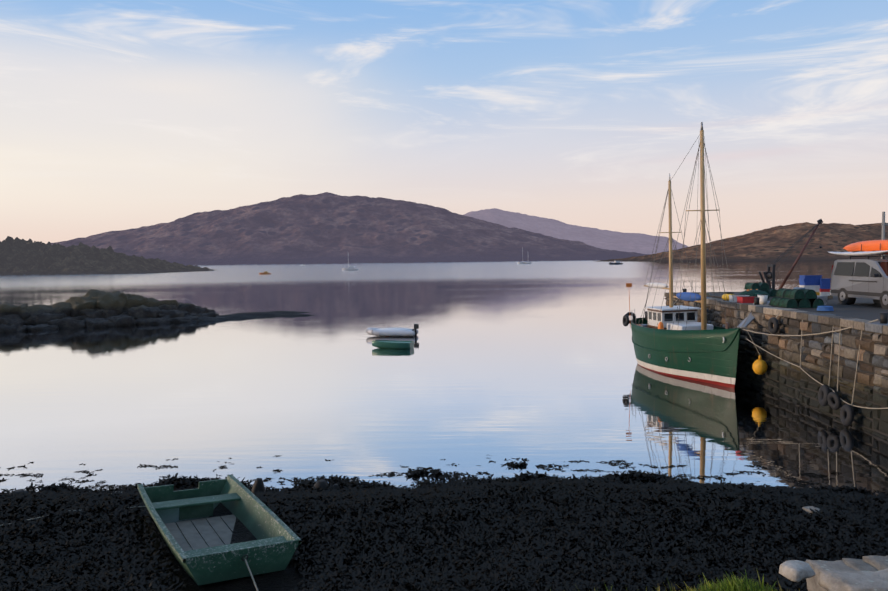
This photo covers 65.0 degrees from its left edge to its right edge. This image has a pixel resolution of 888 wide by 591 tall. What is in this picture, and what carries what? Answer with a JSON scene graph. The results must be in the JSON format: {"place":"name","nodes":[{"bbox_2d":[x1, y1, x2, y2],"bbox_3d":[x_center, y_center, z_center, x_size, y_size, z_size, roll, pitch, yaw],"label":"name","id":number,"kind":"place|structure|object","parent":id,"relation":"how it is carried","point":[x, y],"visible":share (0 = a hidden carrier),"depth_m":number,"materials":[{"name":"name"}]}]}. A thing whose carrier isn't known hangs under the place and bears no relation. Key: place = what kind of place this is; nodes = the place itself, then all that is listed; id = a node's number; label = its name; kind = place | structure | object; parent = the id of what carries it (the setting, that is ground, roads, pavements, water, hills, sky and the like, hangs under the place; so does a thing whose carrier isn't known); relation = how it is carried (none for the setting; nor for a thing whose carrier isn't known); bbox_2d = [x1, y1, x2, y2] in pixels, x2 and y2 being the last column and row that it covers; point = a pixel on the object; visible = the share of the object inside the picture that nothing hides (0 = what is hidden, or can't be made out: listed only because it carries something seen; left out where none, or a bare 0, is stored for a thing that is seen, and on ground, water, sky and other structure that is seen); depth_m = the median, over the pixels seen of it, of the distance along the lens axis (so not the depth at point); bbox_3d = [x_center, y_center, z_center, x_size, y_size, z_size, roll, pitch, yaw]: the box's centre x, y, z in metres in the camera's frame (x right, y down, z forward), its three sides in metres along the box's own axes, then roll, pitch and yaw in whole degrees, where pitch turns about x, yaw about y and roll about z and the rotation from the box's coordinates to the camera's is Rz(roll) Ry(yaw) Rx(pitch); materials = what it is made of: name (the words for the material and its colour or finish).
{"place":"outdoors","nodes":[
{"label":"outdoors","id":0,"kind":"place"},
{"bbox_2d":[0,236,212,274],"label":"headland hill","id":1,"kind":"structure","parent":0,"point":[18,256],"depth_m":445.68,"materials":[{"name":"plant"}]},
{"bbox_2d":[51,192,650,264],"bbox_3d":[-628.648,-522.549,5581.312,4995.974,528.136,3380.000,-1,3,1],"label":"mountain","id":2,"kind":"structure","parent":0,"point":[326,228],"depth_m":4465.36,"materials":[{"name":"stone"}]},
{"bbox_2d":[0,260,887,495],"bbox_3d":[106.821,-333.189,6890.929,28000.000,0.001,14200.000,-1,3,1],"label":"sea water","id":3,"kind":"structure","parent":0,"point":[534,363],"depth_m":28.33,"materials":[{"name":"blue liquid"}]},
{"bbox_2d":[0,289,227,332],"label":"skerry rock","id":4,"kind":"object","parent":3,"relation":"on","point":[92,308],"visible":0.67,"depth_m":60.42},
{"bbox_2d":[192,311,314,321],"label":"spit","id":5,"kind":"structure","parent":3,"relation":"on","point":[249,315],"depth_m":67.99,"materials":[{"name":"stone"}]},
{"bbox_2d":[342,264,357,270],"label":"white boat","id":6,"kind":"object","parent":3,"relation":"on","point":[349,268],"visible":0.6,"depth_m":456.41,"materials":[{"name":"white"}]},
{"bbox_2d":[366,324,418,336],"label":"inflatable dinghy","id":7,"kind":"object","parent":3,"relation":"on","point":[395,332],"visible":0.96,"depth_m":48.18,"materials":[{"name":"grey rubber"}]},
{"bbox_2d":[372,340,413,348],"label":"small rowboat","id":8,"kind":"object","parent":3,"relation":"in","point":[390,344],"visible":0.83,"depth_m":41.50,"materials":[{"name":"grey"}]},
{"bbox_2d":[609,261,622,264],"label":"dark boat","id":9,"kind":"object","parent":3,"relation":"on","point":[615,262],"visible":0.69,"depth_m":694.70,"materials":[{"name":"grey"}]},
{"bbox_2d":[623,122,769,388],"bbox_3d":[10.987,-1.453,31.547,3.385,11.899,9.195,-2,3,-18],"label":"fishing boat","id":10,"kind":"object","parent":3,"relation":"on","point":[679,341],"visible":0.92,"depth_m":29.85,"materials":[{"name":"paint"}]},
{"bbox_2d":[673,289,887,425],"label":"pier mooring gear","id":11,"kind":"object","parent":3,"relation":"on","point":[826,396],"visible":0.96,"depth_m":22.10,"materials":[{"name":"beige fabric"}]},
{"bbox_2d":[0,455,887,590],"bbox_3d":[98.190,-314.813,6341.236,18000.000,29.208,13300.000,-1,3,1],"label":"seaweed","id":12,"kind":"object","parent":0,"point":[288,578],"depth_m":9.39,"materials":[{"name":"black gravel"}]},
{"bbox_2d":[0,487,258,590],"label":"rope","id":13,"kind":"object","parent":12,"relation":"on","point":[145,506],"visible":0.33,"depth_m":8.55,"materials":[{"name":"grey"}]},
{"bbox_2d":[9,478,339,494],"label":"shore rocks","id":14,"kind":"object","parent":12,"relation":"on","point":[258,484],"visible":0.25,"depth_m":15.37,"materials":[{"name":"black stone"}]},
{"bbox_2d":[137,475,300,585],"bbox_3d":[-3.343,3.289,10.007,1.538,0.492,3.288,2,2,-32],"label":"rowboat","id":15,"kind":"object","parent":12,"relation":"on","point":[202,553],"visible":0.88,"depth_m":9.97,"materials":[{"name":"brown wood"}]},
{"bbox_2d":[111,491,887,590],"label":"rocks","id":16,"kind":"object","parent":12,"relation":"on","point":[868,573],"visible":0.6,"depth_m":4.08,"materials":[{"name":"grey stone"}]},
{"bbox_2d":[664,292,887,439],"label":"stone pier","id":17,"kind":"structure","parent":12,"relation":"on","point":[786,380],"depth_m":23.79,"materials":[{"name":"brown"}]},
{"bbox_2d":[699,282,833,310],"bbox_3d":[14.962,0.022,30.796,3.709,0.910,11.732,-1,3,1],"label":"quay clutter","id":18,"kind":"object","parent":17,"relation":"on","point":[756,289],"visible":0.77,"depth_m":33.08,"materials":[{"name":"green"}]},
{"bbox_2d":[722,275,832,304],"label":"fish crates","id":19,"kind":"object","parent":17,"relation":"on","point":[819,285],"visible":0.83,"depth_m":32.57,"materials":[{"name":"multicoloured"}]},
{"bbox_2d":[759,219,822,290],"bbox_3d":[18.485,-2.066,37.064,3.228,3.962,0.900,-1,3,1],"label":"quay crane","id":20,"kind":"object","parent":17,"relation":"on","point":[768,275],"visible":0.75,"depth_m":37.00,"materials":[{"name":"red metal"}]},
{"bbox_2d":[769,287,823,307],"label":"lobster creels","id":21,"kind":"object","parent":17,"relation":"on","point":[798,297],"visible":1,"depth_m":26.91,"materials":[{"name":"green fabric"}]},
{"bbox_2d":[829,240,887,308],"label":"silver van","id":22,"kind":"object","parent":17,"relation":"on","point":[852,280],"visible":1,"depth_m":27.79,"materials":[{"name":"grey metal"}]},
{"bbox_2d":[881,212,887,258],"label":"pole","id":23,"kind":"object","parent":17,"relation":"on","point":[883,224],"visible":0.35,"depth_m":30.65,"materials":[{"name":"grey metal"}]},
{"bbox_2d":[0,0,887,246],"label":"sky","id":24,"kind":"structure","parent":0,"point":[116,115],"materials":[{"name":"blue"}]},
{"bbox_2d":[464,208,687,253],"bbox_3d":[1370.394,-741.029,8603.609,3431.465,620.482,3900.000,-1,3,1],"label":"mountain","id":25,"kind":"structure","parent":0,"point":[621,241],"depth_m":7597.71,"materials":[{"name":"purple stone"}]},
{"bbox_2d":[575,570,799,590],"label":"bank grass","id":26,"kind":"structure","parent":0,"point":[736,584],"depth_m":3.90,"materials":[{"name":"green plant"}]},
{"bbox_2d":[597,222,887,261],"bbox_3d":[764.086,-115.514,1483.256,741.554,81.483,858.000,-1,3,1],"label":"hill","id":27,"kind":"structure","parent":0,"point":[772,243],"depth_m":1248.18,"materials":[{"name":"brown plant"}]}
]}

